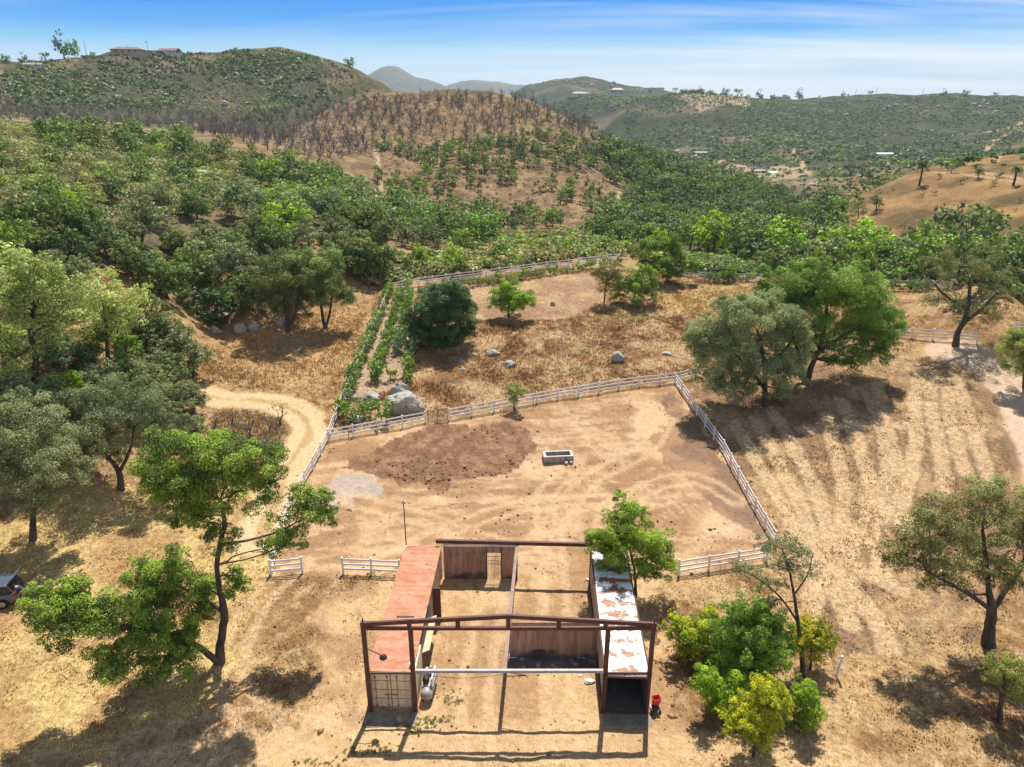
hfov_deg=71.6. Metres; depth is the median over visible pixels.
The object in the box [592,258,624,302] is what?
oak tree
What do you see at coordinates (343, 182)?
bushy tree
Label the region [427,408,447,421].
wire gate
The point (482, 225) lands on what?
bushy tree
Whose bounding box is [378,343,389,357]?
shrub
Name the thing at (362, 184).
bushy tree
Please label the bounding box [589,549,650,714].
shipping container
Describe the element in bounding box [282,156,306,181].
bushy tree
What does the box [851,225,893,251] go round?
bushy tree
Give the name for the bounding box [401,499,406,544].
light pole
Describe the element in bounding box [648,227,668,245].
lime tree
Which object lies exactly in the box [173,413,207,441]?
oak tree
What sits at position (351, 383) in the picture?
shrub
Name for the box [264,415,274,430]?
twiggy bush
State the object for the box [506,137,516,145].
orchard tree
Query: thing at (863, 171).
cypress tree
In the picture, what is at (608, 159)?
orchard tree
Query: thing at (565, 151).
orchard tree
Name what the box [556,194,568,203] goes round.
orchard tree
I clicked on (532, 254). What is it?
brush
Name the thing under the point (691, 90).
house
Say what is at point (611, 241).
bushy tree
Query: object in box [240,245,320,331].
oak tree
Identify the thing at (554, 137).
orchard tree
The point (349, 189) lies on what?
bushy tree
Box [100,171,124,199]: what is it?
bushy tree
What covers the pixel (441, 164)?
orchard tree
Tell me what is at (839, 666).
marker post
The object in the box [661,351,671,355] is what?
boulder
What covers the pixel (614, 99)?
grove
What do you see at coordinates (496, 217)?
bushy tree
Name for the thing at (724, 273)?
shrub
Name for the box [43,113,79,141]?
bushy tree
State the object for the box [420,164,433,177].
orchard tree
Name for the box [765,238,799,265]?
bushy tree
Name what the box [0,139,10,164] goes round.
bushy tree
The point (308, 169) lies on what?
bushy tree
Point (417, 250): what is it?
bushy tree
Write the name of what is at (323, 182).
bushy tree
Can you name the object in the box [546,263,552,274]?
shrub
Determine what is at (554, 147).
orchard tree
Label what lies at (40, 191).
oak tree
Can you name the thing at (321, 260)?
oak tree
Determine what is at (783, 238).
lime tree
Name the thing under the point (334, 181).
bushy tree
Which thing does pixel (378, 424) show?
rail fence
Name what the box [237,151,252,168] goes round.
bushy tree
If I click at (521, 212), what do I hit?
orchard tree
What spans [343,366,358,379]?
shrub
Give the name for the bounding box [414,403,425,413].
boulder
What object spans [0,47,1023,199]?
distant scrub
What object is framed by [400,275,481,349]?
oak tree
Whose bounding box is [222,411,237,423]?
twiggy bush
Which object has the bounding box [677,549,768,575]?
rail fence
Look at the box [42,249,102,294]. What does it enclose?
oak tree
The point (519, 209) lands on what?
orchard tree
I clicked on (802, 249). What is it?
bushy tree
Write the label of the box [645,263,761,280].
rail fence
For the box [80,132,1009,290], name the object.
undergrowth
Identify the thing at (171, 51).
house
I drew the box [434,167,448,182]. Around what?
orchard tree
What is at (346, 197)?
bushy tree
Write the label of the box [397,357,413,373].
shrub
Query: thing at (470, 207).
orchard tree
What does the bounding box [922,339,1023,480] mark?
dirt road
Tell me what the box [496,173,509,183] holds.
orchard tree
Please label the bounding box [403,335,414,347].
shrub
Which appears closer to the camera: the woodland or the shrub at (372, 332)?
the shrub at (372, 332)
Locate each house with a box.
[22,63,44,68]
[109,47,146,58]
[156,48,181,56]
[571,92,588,97]
[610,88,623,93]
[653,86,663,90]
[680,89,699,92]
[693,151,706,153]
[770,96,788,98]
[874,153,893,155]
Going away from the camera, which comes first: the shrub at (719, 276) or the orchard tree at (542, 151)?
the shrub at (719, 276)
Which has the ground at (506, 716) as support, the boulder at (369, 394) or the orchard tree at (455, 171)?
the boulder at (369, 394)
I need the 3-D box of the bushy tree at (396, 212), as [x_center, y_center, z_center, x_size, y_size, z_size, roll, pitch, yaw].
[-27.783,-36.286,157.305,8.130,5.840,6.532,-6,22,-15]
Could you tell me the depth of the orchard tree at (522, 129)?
291.58 m
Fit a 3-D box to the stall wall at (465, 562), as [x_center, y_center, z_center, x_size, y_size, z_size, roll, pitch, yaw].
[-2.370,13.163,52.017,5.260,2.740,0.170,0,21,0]
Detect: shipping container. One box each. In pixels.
[369,545,442,708]
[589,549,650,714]
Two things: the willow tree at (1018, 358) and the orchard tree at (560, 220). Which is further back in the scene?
the orchard tree at (560, 220)
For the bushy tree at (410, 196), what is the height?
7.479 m
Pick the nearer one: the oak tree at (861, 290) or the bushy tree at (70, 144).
the oak tree at (861, 290)
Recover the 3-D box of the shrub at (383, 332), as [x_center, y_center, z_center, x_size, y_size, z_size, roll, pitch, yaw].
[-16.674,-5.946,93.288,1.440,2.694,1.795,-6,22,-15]
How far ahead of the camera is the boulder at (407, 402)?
76.22 m
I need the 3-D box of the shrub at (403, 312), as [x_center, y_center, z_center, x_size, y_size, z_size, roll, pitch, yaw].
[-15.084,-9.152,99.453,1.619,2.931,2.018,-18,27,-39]
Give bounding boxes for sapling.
[501,382,526,410]
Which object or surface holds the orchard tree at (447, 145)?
on the hills
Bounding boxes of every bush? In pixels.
[206,409,225,428]
[221,418,242,438]
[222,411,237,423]
[236,417,255,436]
[260,428,277,446]
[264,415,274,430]
[271,402,287,423]
[657,602,723,666]
[687,657,760,715]
[706,582,801,687]
[711,669,797,757]
[782,610,841,669]
[784,673,827,734]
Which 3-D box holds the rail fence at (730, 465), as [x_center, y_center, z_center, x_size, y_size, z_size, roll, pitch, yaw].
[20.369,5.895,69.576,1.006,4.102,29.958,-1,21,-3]
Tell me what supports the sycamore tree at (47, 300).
on the ground at (506, 716)
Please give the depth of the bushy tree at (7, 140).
124.40 m
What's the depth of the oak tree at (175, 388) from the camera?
74.80 m
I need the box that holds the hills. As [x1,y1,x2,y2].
[0,47,1023,277]
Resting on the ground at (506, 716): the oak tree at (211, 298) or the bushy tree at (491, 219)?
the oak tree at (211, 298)
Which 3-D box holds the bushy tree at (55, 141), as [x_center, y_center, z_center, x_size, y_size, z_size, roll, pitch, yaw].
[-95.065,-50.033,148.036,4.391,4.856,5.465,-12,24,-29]
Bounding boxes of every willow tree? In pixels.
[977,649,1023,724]
[993,326,1023,388]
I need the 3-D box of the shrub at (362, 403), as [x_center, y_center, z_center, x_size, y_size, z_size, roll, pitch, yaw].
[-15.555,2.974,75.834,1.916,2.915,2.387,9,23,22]
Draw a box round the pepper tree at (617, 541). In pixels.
[583,489,680,596]
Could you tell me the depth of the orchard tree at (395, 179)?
235.33 m
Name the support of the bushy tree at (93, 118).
on the hills
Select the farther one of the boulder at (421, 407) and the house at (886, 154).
the house at (886, 154)
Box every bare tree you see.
[207,115,215,132]
[220,118,233,136]
[258,130,274,150]
[270,129,280,144]
[299,134,306,147]
[302,145,311,162]
[315,145,324,159]
[321,145,333,157]
[342,138,352,154]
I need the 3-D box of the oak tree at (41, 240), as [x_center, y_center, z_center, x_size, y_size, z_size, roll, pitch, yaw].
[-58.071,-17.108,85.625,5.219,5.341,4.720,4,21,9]
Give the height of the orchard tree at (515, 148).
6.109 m
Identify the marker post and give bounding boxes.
[835,655,843,677]
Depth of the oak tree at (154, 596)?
39.35 m
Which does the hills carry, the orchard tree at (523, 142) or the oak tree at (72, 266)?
the orchard tree at (523, 142)
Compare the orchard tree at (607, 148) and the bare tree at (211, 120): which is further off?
the orchard tree at (607, 148)
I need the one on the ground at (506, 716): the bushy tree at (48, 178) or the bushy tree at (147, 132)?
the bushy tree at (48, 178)
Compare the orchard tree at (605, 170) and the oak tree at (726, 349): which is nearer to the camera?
the oak tree at (726, 349)
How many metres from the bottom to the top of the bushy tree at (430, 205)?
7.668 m
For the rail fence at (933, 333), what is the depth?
88.44 m
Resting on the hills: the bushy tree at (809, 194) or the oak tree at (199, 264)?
the bushy tree at (809, 194)
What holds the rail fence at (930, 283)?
on the ground at (506, 716)
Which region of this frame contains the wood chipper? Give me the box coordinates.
[650,694,661,715]
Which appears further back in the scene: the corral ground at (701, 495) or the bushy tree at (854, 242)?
the bushy tree at (854, 242)
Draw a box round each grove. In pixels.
[0,87,611,156]
[541,93,670,125]
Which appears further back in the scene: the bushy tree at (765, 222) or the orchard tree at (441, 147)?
the orchard tree at (441, 147)
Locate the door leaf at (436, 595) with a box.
[432,588,441,616]
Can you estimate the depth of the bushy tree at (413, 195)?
214.75 m
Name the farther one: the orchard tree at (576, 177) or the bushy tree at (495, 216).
the orchard tree at (576, 177)
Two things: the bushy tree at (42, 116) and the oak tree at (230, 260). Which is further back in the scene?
the bushy tree at (42, 116)
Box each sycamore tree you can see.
[0,247,101,383]
[72,265,153,369]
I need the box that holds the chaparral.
[0,112,386,230]
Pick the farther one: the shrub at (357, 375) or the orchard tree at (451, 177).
the orchard tree at (451, 177)
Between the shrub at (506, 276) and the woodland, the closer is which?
the shrub at (506, 276)
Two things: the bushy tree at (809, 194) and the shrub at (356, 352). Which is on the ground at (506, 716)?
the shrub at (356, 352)
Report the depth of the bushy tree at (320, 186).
168.58 m
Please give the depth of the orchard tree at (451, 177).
242.43 m
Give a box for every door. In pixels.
[370,674,391,706]
[390,674,412,707]
[488,556,500,577]
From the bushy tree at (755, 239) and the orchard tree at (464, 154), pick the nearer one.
the bushy tree at (755, 239)
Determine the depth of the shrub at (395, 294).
105.45 m
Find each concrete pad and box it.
[362,711,417,727]
[603,715,651,726]
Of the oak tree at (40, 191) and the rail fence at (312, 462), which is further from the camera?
the oak tree at (40, 191)
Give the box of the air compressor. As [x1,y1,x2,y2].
[420,665,437,700]
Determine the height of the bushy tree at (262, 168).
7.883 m
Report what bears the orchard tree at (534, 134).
on the hills
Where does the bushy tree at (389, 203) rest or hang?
on the hills
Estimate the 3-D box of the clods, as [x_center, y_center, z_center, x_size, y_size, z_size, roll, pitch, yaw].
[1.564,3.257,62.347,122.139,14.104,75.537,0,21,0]
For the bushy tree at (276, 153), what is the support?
on the hills
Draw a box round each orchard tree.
[372,141,385,150]
[373,165,388,178]
[382,140,392,147]
[386,177,398,186]
[386,178,394,188]
[390,168,400,177]
[391,144,401,152]
[397,142,412,155]
[400,175,413,189]
[409,149,418,158]
[411,175,426,191]
[412,152,423,159]
[412,181,429,192]
[417,143,428,152]
[418,161,431,169]
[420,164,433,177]
[424,154,438,165]
[425,146,439,156]
[427,139,440,151]
[431,181,441,198]
[434,139,444,151]
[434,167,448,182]
[438,150,449,160]
[440,159,445,167]
[442,141,453,155]
[444,175,458,184]
[446,167,453,177]
[451,141,462,153]
[452,166,459,174]
[454,163,462,171]
[458,138,467,151]
[460,152,472,161]
[463,153,477,168]
[463,156,471,171]
[465,173,474,187]
[467,144,479,157]
[467,167,477,176]
[468,198,483,209]
[471,151,486,158]
[472,139,480,148]
[474,178,483,190]
[474,193,490,205]
[478,137,492,145]
[478,163,487,177]
[479,153,487,163]
[480,145,489,153]
[485,197,499,206]
[486,138,495,149]
[490,156,503,169]
[492,210,503,225]
[495,204,510,210]
[496,137,505,147]
[496,148,503,155]
[496,167,504,178]
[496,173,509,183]
[498,161,505,170]
[499,211,518,230]
[500,133,515,144]
[500,143,505,156]
[502,157,515,170]
[505,162,518,178]
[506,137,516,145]
[508,130,517,137]
[508,153,517,163]
[508,205,523,217]
[509,149,519,160]
[509,170,518,182]
[510,205,526,217]
[511,200,524,209]
[512,142,520,152]
[515,139,528,148]
[517,142,529,154]
[518,148,527,156]
[519,127,529,136]
[519,217,534,228]
[521,201,539,213]
[522,130,530,140]
[522,156,530,166]
[522,212,539,221]
[523,219,535,228]
[524,205,544,219]
[528,157,543,165]
[529,139,539,147]
[531,127,543,139]
[533,144,546,155]
[533,179,546,191]
[536,131,544,144]
[537,209,558,228]
[542,148,556,156]
[544,143,557,151]
[546,134,556,141]
[546,178,556,189]
[546,207,558,227]
[548,154,559,161]
[551,158,564,167]
[553,139,572,148]
[554,186,570,198]
[555,129,569,138]
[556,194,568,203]
[556,209,566,226]
[558,147,575,156]
[560,177,577,191]
[565,153,572,168]
[566,189,575,200]
[568,134,578,148]
[568,187,575,199]
[570,172,578,187]
[571,149,585,163]
[574,159,588,169]
[579,145,591,150]
[579,194,598,203]
[582,135,590,146]
[584,155,595,165]
[584,178,594,191]
[584,185,595,196]
[585,200,601,209]
[586,154,598,166]
[589,143,601,153]
[595,182,603,194]
[598,163,611,170]
[600,144,614,152]
[602,152,617,162]
[602,165,612,179]
[604,191,613,201]
[606,172,622,183]
[606,191,618,202]
[611,155,618,165]
[611,176,626,184]
[623,169,631,180]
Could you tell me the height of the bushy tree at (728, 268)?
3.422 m
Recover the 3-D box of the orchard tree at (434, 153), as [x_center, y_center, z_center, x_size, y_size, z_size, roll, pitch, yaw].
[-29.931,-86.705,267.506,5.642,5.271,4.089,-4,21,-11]
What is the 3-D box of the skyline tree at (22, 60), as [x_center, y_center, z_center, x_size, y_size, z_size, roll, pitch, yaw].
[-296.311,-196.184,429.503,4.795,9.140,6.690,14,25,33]
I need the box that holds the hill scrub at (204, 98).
[0,48,372,114]
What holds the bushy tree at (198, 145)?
on the hills
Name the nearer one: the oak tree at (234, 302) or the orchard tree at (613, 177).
the oak tree at (234, 302)
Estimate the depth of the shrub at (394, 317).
97.21 m
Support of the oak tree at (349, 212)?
on the hills
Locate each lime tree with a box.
[444,241,464,255]
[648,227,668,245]
[691,209,732,252]
[714,230,729,249]
[763,216,807,251]
[808,222,853,260]
[847,216,899,256]
[916,217,937,237]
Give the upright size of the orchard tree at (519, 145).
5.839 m
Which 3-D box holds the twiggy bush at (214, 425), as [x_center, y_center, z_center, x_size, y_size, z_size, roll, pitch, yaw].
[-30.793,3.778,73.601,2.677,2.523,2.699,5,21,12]
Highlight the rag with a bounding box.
[584,678,594,683]
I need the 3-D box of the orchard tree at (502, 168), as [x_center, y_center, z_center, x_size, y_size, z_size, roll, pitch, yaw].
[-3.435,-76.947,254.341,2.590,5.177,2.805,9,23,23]
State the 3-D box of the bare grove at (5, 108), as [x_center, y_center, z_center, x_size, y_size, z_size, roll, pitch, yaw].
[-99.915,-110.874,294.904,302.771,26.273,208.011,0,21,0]
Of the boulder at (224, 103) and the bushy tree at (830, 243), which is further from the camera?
the boulder at (224, 103)
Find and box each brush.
[355,241,723,283]
[666,251,1023,302]
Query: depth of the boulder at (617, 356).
88.21 m
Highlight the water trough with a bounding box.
[542,450,573,463]
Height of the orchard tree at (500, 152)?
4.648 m
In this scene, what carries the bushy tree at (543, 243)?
on the hills
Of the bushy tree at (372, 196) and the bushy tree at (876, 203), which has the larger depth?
the bushy tree at (876, 203)
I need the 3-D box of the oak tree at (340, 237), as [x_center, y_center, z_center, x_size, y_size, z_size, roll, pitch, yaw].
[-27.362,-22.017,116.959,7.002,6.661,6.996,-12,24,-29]
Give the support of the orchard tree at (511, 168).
on the hills
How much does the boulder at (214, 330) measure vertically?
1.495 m
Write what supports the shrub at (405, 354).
on the ground at (506, 716)
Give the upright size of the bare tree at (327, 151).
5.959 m
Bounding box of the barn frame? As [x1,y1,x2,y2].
[360,539,656,713]
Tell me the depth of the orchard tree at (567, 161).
262.06 m
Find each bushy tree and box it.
[0,137,13,151]
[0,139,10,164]
[11,170,62,194]
[30,107,66,138]
[38,144,68,163]
[39,115,58,130]
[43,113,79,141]
[43,131,67,146]
[52,133,74,150]
[56,111,80,133]
[70,118,108,142]
[75,116,102,140]
[78,114,100,132]
[80,112,106,131]
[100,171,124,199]
[105,121,123,138]
[110,114,143,144]
[113,128,141,152]
[121,118,140,132]
[122,153,151,181]
[128,148,145,161]
[133,125,151,138]
[137,131,162,144]
[150,127,169,139]
[164,124,196,152]
[164,156,198,178]
[166,121,194,147]
[176,152,195,168]
[179,127,194,144]
[187,139,214,162]
[190,182,211,204]
[208,135,227,160]
[212,134,233,149]
[235,143,265,161]
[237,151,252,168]
[238,155,260,178]
[247,155,283,182]
[253,190,277,210]
[261,159,284,179]
[267,157,288,174]
[267,162,287,187]
[268,148,293,170]
[275,149,299,158]
[277,149,294,169]
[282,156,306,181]
[287,167,315,186]
[288,168,314,185]
[292,186,311,206]
[294,156,312,169]
[299,161,312,178]
[303,190,329,209]
[304,187,325,196]
[306,163,338,182]
[307,175,333,189]
[308,185,328,202]
[310,157,334,176]
[313,166,327,184]
[316,183,327,192]
[320,159,341,176]
[322,191,356,207]
[323,185,356,199]
[323,188,349,205]
[324,178,340,185]
[330,180,351,188]
[332,168,345,185]
[333,177,347,186]
[335,173,353,182]
[347,181,364,190]
[348,193,373,219]
[349,192,384,212]
[350,187,383,215]
[351,177,371,190]
[352,196,373,216]
[354,173,368,186]
[362,182,374,193]
[363,199,394,221]
[383,188,408,209]
[383,200,404,206]
[383,214,411,239]
[385,185,407,200]
[386,207,404,221]
[392,205,409,228]
[393,200,409,222]
[395,217,414,230]
[400,203,428,224]
[402,195,426,202]
[402,253,419,274]
[406,196,436,220]
[407,190,425,197]
[407,242,430,258]
[408,203,437,219]
[408,209,421,225]
[412,214,438,243]
[412,216,433,240]
[416,212,438,230]
[417,215,445,247]
[419,192,437,213]
[421,210,440,230]
[434,198,463,234]
[435,203,463,236]
[436,199,448,209]
[442,192,467,211]
[442,210,465,239]
[447,228,474,246]
[447,251,471,274]
[457,212,478,238]
[458,210,485,226]
[460,204,480,221]
[461,237,478,250]
[462,214,498,238]
[470,199,492,214]
[473,206,496,237]
[476,211,507,228]
[479,215,499,237]
[488,211,504,227]
[488,236,507,255]
[536,240,549,247]
[562,239,572,247]
[592,233,618,244]
[675,214,708,250]
[688,217,742,251]
[717,263,740,281]
[723,208,759,253]
[724,218,773,258]
[732,219,778,256]
[754,217,775,251]
[756,248,776,266]
[757,217,776,240]
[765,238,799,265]
[771,233,792,250]
[774,214,814,248]
[777,207,811,254]
[780,235,811,259]
[785,256,810,273]
[796,223,835,256]
[797,236,850,267]
[800,189,812,199]
[818,252,843,268]
[819,221,847,241]
[820,169,830,179]
[836,226,860,246]
[840,237,890,270]
[842,223,873,258]
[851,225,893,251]
[852,203,867,218]
[854,192,863,202]
[860,234,891,260]
[864,167,874,180]
[869,190,884,210]
[882,239,907,262]
[889,235,934,262]
[891,221,915,250]
[904,219,936,250]
[905,230,983,266]
[917,220,958,256]
[930,202,1002,242]
[941,239,984,280]
[945,158,960,172]
[946,214,1021,292]
[947,206,997,240]
[963,202,1012,240]
[966,229,1006,256]
[974,163,985,178]
[993,231,1023,263]
[993,232,1023,276]
[1006,230,1023,249]
[1010,224,1023,237]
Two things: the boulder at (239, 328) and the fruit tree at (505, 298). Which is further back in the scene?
the fruit tree at (505, 298)
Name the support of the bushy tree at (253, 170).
on the hills
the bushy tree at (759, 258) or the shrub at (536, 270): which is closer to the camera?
the shrub at (536, 270)
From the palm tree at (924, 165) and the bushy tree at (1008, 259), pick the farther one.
the palm tree at (924, 165)
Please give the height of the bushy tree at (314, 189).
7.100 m
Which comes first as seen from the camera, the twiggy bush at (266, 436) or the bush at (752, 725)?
the bush at (752, 725)
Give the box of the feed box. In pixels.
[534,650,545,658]
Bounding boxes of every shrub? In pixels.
[331,396,349,417]
[341,377,354,397]
[341,388,360,407]
[341,402,361,421]
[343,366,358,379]
[343,378,356,388]
[346,361,360,382]
[347,368,359,383]
[350,360,359,369]
[352,348,365,361]
[356,338,370,350]
[357,397,376,416]
[358,344,368,353]
[360,333,374,342]
[364,328,375,338]
[366,319,378,333]
[366,321,376,333]
[366,358,382,380]
[369,366,379,382]
[370,352,382,367]
[370,358,383,378]
[370,395,395,421]
[371,308,382,320]
[372,349,386,362]
[376,302,387,311]
[376,346,388,358]
[378,336,390,344]
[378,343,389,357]
[380,327,389,339]
[382,289,390,301]
[382,364,398,378]
[384,284,391,294]
[386,279,394,291]
[386,306,396,318]
[387,312,397,324]
[387,326,393,336]
[390,301,400,310]
[391,289,400,305]
[391,331,404,349]
[392,325,405,334]
[392,333,401,350]
[392,347,401,354]
[396,291,403,300]
[397,309,407,316]
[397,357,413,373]
[402,351,414,366]
[402,367,413,373]
[402,370,414,382]
[403,277,412,290]
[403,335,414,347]
[404,336,417,350]
[404,344,415,354]
[405,287,414,297]
[466,276,474,286]
[477,276,483,284]
[484,276,490,283]
[504,273,511,280]
[524,269,531,276]
[534,268,542,276]
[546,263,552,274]
[584,259,590,268]
[704,269,712,281]
[713,272,722,282]
[721,270,729,282]
[746,272,754,281]
[892,277,902,291]
[907,277,918,289]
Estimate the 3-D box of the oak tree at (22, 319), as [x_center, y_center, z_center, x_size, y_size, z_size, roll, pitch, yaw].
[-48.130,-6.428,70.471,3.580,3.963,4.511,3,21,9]
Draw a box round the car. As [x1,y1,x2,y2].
[0,566,25,608]
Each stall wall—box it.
[443,546,514,578]
[509,621,597,656]
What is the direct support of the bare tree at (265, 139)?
on the hills
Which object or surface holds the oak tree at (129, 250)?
on the ground at (506, 716)
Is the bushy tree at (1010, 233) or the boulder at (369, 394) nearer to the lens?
the boulder at (369, 394)
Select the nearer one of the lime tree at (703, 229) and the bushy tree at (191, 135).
the lime tree at (703, 229)
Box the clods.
[3,329,1020,766]
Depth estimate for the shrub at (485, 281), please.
114.40 m
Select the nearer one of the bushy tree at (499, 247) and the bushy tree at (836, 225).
the bushy tree at (499, 247)
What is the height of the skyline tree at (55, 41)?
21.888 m
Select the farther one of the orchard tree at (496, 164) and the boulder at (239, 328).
the orchard tree at (496, 164)
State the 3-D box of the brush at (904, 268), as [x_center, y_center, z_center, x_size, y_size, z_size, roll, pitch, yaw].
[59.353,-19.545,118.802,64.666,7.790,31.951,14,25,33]
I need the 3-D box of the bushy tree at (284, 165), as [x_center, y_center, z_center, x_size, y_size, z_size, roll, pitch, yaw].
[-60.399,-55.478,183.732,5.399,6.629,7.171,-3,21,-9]
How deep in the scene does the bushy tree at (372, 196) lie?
159.04 m
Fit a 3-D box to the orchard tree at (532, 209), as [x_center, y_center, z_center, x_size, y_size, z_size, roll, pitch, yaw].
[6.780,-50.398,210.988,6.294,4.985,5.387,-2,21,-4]
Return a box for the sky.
[0,0,1023,99]
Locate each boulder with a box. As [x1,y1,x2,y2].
[209,325,221,334]
[221,100,227,105]
[234,323,247,333]
[247,323,260,330]
[275,317,284,326]
[350,415,364,422]
[360,391,380,408]
[384,390,420,414]
[389,383,409,394]
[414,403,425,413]
[486,349,499,355]
[503,360,516,366]
[611,351,624,362]
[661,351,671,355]
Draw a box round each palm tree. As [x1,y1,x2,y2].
[914,160,929,185]
[1009,166,1022,185]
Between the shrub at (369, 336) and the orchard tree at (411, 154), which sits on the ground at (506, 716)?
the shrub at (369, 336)
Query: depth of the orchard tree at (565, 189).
233.75 m
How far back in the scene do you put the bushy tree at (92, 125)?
166.11 m
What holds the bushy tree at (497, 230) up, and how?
on the hills
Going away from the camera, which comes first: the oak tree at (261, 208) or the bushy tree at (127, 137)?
the oak tree at (261, 208)
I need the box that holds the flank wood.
[582,131,857,247]
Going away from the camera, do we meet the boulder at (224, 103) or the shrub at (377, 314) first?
the shrub at (377, 314)
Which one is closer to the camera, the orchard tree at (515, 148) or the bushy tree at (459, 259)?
the bushy tree at (459, 259)
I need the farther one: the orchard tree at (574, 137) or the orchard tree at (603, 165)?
the orchard tree at (574, 137)
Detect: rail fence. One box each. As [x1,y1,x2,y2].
[268,556,302,576]
[269,429,328,573]
[327,289,388,437]
[327,411,426,437]
[341,557,399,574]
[389,252,620,287]
[448,367,696,419]
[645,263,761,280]
[674,372,777,541]
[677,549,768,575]
[876,278,952,291]
[903,327,979,343]
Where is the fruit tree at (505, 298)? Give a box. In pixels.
[486,276,536,318]
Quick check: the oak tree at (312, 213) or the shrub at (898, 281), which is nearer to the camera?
the shrub at (898, 281)
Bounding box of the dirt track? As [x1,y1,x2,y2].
[140,357,330,556]
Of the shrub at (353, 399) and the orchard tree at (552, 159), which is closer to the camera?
the shrub at (353, 399)
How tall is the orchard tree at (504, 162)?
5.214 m
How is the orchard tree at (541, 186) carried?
on the hills
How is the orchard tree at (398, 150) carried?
on the hills
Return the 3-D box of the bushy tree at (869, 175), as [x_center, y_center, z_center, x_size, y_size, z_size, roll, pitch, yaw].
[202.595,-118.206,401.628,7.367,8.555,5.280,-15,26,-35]
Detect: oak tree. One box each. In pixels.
[0,184,67,233]
[0,219,37,259]
[0,240,33,296]
[0,247,28,286]
[0,300,44,331]
[0,320,31,362]
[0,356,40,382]
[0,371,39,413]
[0,372,14,401]
[0,385,108,541]
[6,372,81,428]
[8,220,52,256]
[13,424,340,691]
[17,263,76,311]
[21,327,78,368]
[31,185,68,208]
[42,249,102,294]
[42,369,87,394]
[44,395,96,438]
[46,228,102,263]
[52,372,198,491]
[53,191,110,241]
[56,186,90,210]
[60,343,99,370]
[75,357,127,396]
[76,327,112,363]
[80,217,131,258]
[86,298,138,332]
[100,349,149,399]
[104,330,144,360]
[107,237,160,279]
[113,194,169,248]
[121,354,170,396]
[125,291,181,341]
[126,392,182,431]
[133,180,178,211]
[135,249,192,299]
[140,317,198,361]
[141,347,192,386]
[150,373,182,401]
[158,225,193,256]
[159,240,224,304]
[168,247,222,288]
[168,380,211,413]
[171,342,217,377]
[172,280,205,314]
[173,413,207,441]
[179,189,212,219]
[189,230,217,259]
[190,220,226,240]
[191,287,235,327]
[206,239,265,289]
[207,230,256,276]
[215,272,264,315]
[216,173,266,214]
[232,209,273,246]
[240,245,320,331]
[242,205,270,227]
[248,213,294,259]
[261,200,312,239]
[263,177,308,209]
[266,196,299,229]
[277,264,316,308]
[280,198,317,221]
[285,215,330,255]
[293,246,357,328]
[306,253,337,276]
[307,187,348,216]
[315,212,353,242]
[317,240,349,272]
[323,230,360,267]
[324,199,357,230]
[344,229,395,276]
[349,195,389,236]
[363,221,395,246]
[395,222,423,246]
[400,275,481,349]
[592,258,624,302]
[608,233,703,282]
[608,263,666,304]
[681,286,818,409]
[746,254,908,384]
[875,473,1023,650]
[912,241,1023,346]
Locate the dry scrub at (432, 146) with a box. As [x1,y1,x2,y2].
[238,91,626,229]
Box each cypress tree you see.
[847,160,856,178]
[859,165,866,176]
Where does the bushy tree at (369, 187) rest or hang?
on the hills
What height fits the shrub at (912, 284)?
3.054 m
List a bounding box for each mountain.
[368,66,450,91]
[447,80,525,93]
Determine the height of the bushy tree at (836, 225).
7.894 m
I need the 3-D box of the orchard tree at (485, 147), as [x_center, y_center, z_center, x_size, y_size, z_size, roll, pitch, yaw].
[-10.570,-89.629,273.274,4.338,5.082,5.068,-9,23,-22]
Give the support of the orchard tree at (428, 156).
on the hills
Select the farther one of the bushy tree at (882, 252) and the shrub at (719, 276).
the bushy tree at (882, 252)
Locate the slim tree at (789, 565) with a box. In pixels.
[727,530,824,677]
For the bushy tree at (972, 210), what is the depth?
128.63 m
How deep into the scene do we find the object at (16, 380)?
62.47 m
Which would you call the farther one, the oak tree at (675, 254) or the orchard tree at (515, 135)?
the orchard tree at (515, 135)
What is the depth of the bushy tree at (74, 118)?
174.16 m
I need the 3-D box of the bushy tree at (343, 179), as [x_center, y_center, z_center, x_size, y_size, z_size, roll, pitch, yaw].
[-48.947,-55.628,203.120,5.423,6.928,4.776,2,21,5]
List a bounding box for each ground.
[0,180,1023,766]
[281,384,772,576]
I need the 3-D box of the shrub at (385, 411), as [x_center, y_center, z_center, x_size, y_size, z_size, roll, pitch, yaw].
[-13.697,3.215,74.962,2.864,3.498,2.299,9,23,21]
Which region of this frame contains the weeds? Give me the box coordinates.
[268,317,856,766]
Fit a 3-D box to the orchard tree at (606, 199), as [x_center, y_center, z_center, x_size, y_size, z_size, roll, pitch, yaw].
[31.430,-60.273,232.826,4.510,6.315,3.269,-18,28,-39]
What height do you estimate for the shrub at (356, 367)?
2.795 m
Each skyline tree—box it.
[0,54,10,61]
[17,51,27,62]
[39,52,49,60]
[51,28,69,57]
[63,39,79,57]
[335,66,343,74]
[343,57,354,66]
[721,88,729,94]
[734,88,742,96]
[755,89,762,98]
[795,88,803,98]
[961,89,971,95]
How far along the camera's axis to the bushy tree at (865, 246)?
121.92 m
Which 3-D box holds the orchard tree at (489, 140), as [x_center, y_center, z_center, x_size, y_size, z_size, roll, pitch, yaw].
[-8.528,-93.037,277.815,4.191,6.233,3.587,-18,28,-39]
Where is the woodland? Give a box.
[690,128,981,187]
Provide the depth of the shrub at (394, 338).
90.95 m

